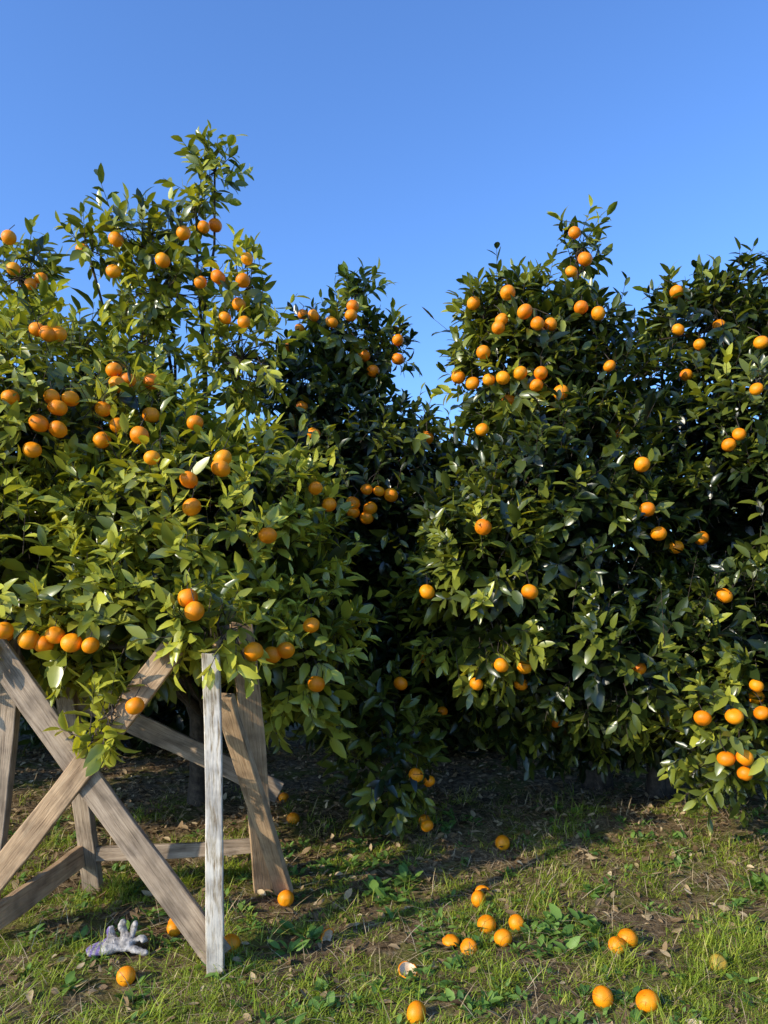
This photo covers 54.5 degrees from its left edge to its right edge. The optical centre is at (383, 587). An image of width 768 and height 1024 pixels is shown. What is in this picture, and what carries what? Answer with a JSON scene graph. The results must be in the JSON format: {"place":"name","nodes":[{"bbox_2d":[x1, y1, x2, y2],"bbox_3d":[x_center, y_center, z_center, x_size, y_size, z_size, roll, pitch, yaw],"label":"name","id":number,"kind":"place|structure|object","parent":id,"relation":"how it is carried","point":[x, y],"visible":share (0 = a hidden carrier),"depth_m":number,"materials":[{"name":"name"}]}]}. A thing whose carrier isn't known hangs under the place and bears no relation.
{"place":"outdoors","nodes":[
{"label":"outdoors","id":0,"kind":"place"},
{"bbox_2d":[0,717,767,1023],"bbox_3d":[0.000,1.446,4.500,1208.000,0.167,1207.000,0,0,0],"label":"ground","id":1,"kind":"structure","parent":0,"point":[115,986],"depth_m":3.55,"materials":[{"name":"green plant"}]},
{"bbox_2d":[85,919,148,956],"bbox_3d":[-1.075,1.424,3.030,0.261,0.111,0.132,0,0,0],"label":"work glove","id":2,"kind":"object","parent":1,"relation":"on","point":[125,941],"visible":0.99,"depth_m":3.02,"materials":[{"name":"fabric"}]},
{"bbox_2d":[116,966,135,986],"bbox_3d":[-0.980,1.475,2.830,0.071,0.071,0.066,0,0,0],"label":"fallen orange","id":3,"kind":"object","parent":1,"relation":"on","point":[128,974],"visible":0.97,"depth_m":2.81,"materials":[{"name":"orange food"}]},
{"bbox_2d":[0,619,293,975],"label":"wooden trestle","id":4,"kind":"object","parent":1,"relation":"on","point":[239,722],"visible":0.7,"depth_m":3.02,"materials":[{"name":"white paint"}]},
{"bbox_2d":[18,428,293,756],"bbox_3d":[-2.218,0.129,7.286,3.542,3.543,2.408,0,0,0],"label":"orange tree","id":5,"kind":"object","parent":1,"relation":"on","point":[174,715],"visible":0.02,"depth_m":6.79,"materials":[{"name":"green plant"}]},
{"bbox_2d":[166,920,180,936],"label":"fallen orange","id":6,"kind":"object","parent":1,"relation":"on","point":[174,931],"visible":0.6,"depth_m":3.17,"materials":[{"name":"orange food"}]},
{"bbox_2d":[0,119,393,806],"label":"orange tree","id":7,"kind":"object","parent":1,"relation":"on","point":[130,515],"visible":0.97,"depth_m":3.48,"materials":[{"name":"green plant"}]},
{"bbox_2d":[224,933,239,952],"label":"fallen orange","id":8,"kind":"object","parent":1,"relation":"on","point":[235,941],"visible":0.66,"depth_m":3.04,"materials":[{"name":"orange food"}]},
{"bbox_2d":[279,792,288,801],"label":"fallen orange","id":9,"kind":"object","parent":1,"relation":"on","point":[284,796],"visible":0.88,"depth_m":5.18,"materials":[{"name":"orange food"}]},
{"bbox_2d":[278,890,293,906],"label":"fallen orange","id":10,"kind":"object","parent":1,"relation":"on","point":[286,898],"visible":0.98,"depth_m":3.50,"materials":[{"name":"orange food"}]},
{"bbox_2d":[287,812,298,824],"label":"fallen orange","id":11,"kind":"object","parent":1,"relation":"on","point":[291,816],"visible":0.91,"depth_m":4.72,"materials":[{"name":"orange food"}]},
{"bbox_2d":[320,928,333,940],"bbox_3d":[-0.239,1.490,3.181,0.062,0.075,0.063,0,0,0],"label":"orange peel","id":12,"kind":"object","parent":1,"relation":"on","point":[330,931],"visible":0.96,"depth_m":3.20,"materials":[{"name":"food"}]},
{"bbox_2d":[220,258,486,843],"bbox_3d":[-0.236,-0.293,5.023,2.280,3.792,1.965,0,0,35],"label":"orange tree","id":13,"kind":"object","parent":1,"relation":"on","point":[398,710],"visible":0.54,"depth_m":4.55,"materials":[{"name":"green plant"}]},
{"bbox_2d":[0,743,767,1023],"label":"leaf litter","id":14,"kind":"object","parent":1,"relation":"on","point":[348,892],"visible":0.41,"depth_m":4.28,"materials":[{"name":"plant"}]},
{"bbox_2d":[0,802,767,1023],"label":"weeds","id":15,"kind":"object","parent":1,"relation":"on","point":[542,927],"visible":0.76,"depth_m":3.19,"materials":[{"name":"green plant"}]},
{"bbox_2d":[0,768,767,1023],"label":"straw","id":16,"kind":"object","parent":1,"relation":"on","point":[488,879],"visible":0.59,"depth_m":3.63,"materials":[{"name":"beige plant"}]},
{"bbox_2d":[398,961,417,977],"bbox_3d":[0.093,1.472,2.870,0.077,0.059,0.066,0,0,0],"label":"orange peel","id":17,"kind":"object","parent":1,"relation":"on","point":[404,966],"visible":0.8,"depth_m":2.89,"materials":[{"name":"food"}]},
{"bbox_2d":[407,1000,425,1023],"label":"fallen orange","id":18,"kind":"object","parent":1,"relation":"on","point":[415,1013],"visible":0.96,"depth_m":2.55,"materials":[{"name":"orange food"}]},
{"bbox_2d":[419,814,429,823],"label":"fallen orange","id":19,"kind":"object","parent":1,"relation":"on","point":[423,817],"visible":0.52,"depth_m":4.58,"materials":[{"name":"orange food"}]},
{"bbox_2d":[333,428,525,757],"bbox_3d":[0.594,0.092,7.218,3.554,3.618,2.511,0,0,0],"label":"orange tree","id":20,"kind":"object","parent":1,"relation":"on","point":[471,735],"visible":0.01,"depth_m":6.61,"materials":[{"name":"green plant"}]},
{"bbox_2d":[442,934,458,946],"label":"orange","id":21,"kind":"object","parent":1,"relation":"on","point":[449,939],"visible":0.96,"depth_m":3.10,"materials":[{"name":"orange food"}]},
{"bbox_2d":[460,938,477,954],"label":"fallen orange","id":22,"kind":"object","parent":1,"relation":"on","point":[466,942],"visible":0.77,"depth_m":3.06,"materials":[{"name":"orange food"}]},
{"bbox_2d":[471,890,485,907],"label":"fallen orange","id":23,"kind":"object","parent":1,"relation":"on","point":[475,898],"visible":0.88,"depth_m":3.53,"materials":[{"name":"orange food"}]},
{"bbox_2d":[475,885,489,891],"bbox_3d":[0.481,1.481,3.639,0.076,0.058,0.067,0,0,0],"label":"orange peel","id":24,"kind":"object","parent":1,"relation":"on","point":[481,887],"visible":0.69,"depth_m":3.63,"materials":[{"name":"orange food"}]},
{"bbox_2d":[477,914,495,933],"bbox_3d":[0.452,1.481,3.280,0.084,0.075,0.085,0,0,0],"label":"fallen orange","id":25,"kind":"object","parent":1,"relation":"on","point":[490,923],"visible":0.9,"depth_m":3.25,"materials":[{"name":"orange food"}]},
{"bbox_2d":[495,835,509,849],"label":"fallen orange","id":26,"kind":"object","parent":1,"relation":"on","point":[502,840],"visible":0.98,"depth_m":4.12,"materials":[{"name":"orange food"}]},
{"bbox_2d":[494,928,511,946],"bbox_3d":[0.500,1.471,3.130,0.076,0.074,0.077,0,0,0],"label":"fallen orange","id":27,"kind":"object","parent":1,"relation":"on","point":[503,936],"visible":0.94,"depth_m":3.10,"materials":[{"name":"orange food"}]},
{"bbox_2d":[508,914,523,929],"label":"fallen orange","id":28,"kind":"object","parent":1,"relation":"on","point":[516,921],"visible":0.85,"depth_m":3.27,"materials":[{"name":"orange food"}]},
{"bbox_2d":[387,195,767,790],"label":"orange tree","id":29,"kind":"object","parent":1,"relation":"on","point":[551,622],"visible":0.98,"depth_m":4.02,"materials":[{"name":"green plant"}]},
{"bbox_2d":[592,985,612,1007],"bbox_3d":[0.790,1.479,2.690,0.072,0.078,0.078,0,0,0],"label":"fallen orange","id":30,"kind":"object","parent":1,"relation":"on","point":[602,992],"visible":0.97,"depth_m":2.67,"materials":[{"name":"orange food"}]},
{"bbox_2d":[608,936,625,954],"bbox_3d":[0.960,1.474,3.070,0.071,0.067,0.071,0,0,0],"label":"fallen orange","id":31,"kind":"object","parent":1,"relation":"on","point":[612,941],"visible":0.72,"depth_m":3.05,"materials":[{"name":"orange food"}]},
{"bbox_2d":[617,928,637,948],"bbox_3d":[1.020,1.470,3.120,0.084,0.083,0.081,0,0,0],"label":"fallen orange","id":32,"kind":"object","parent":1,"relation":"on","point":[633,937],"visible":0.73,"depth_m":3.09,"materials":[{"name":"orange food"}]},
{"bbox_2d":[635,989,658,1012],"bbox_3d":[0.940,1.475,2.660,0.080,0.075,0.083,0,0,0],"label":"fallen orange","id":33,"kind":"object","parent":1,"relation":"on","point":[648,999],"visible":0.94,"depth_m":2.63,"materials":[{"name":"orange food"}]},
{"bbox_2d":[594,440,766,741],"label":"orange tree","id":34,"kind":"object","parent":1,"relation":"on","point":[670,530],"depth_m":6.89,"materials":[{"name":"green plant"}]},
{"bbox_2d":[622,237,767,833],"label":"orange tree","id":35,"kind":"object","parent":1,"relation":"on","point":[727,747],"visible":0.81,"depth_m":4.08,"materials":[{"name":"green plant"}]},
{"bbox_2d":[709,954,727,972],"bbox_3d":[1.320,1.483,2.940,0.071,0.067,0.068,0,0,0],"label":"fallen orange","id":36,"kind":"object","parent":1,"relation":"on","point":[722,962],"visible":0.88,"depth_m":2.92,"materials":[{"name":"food"}]},
{"bbox_2d":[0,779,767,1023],"bbox_3d":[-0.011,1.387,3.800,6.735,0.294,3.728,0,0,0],"label":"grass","id":37,"kind":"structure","parent":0,"point":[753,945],"depth_m":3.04,"materials":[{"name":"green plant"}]},
{"bbox_2d":[0,0,767,572],"label":"sky","id":38,"kind":"structure","parent":0,"point":[419,137],"materials":[{"name":"blue"}]}
]}

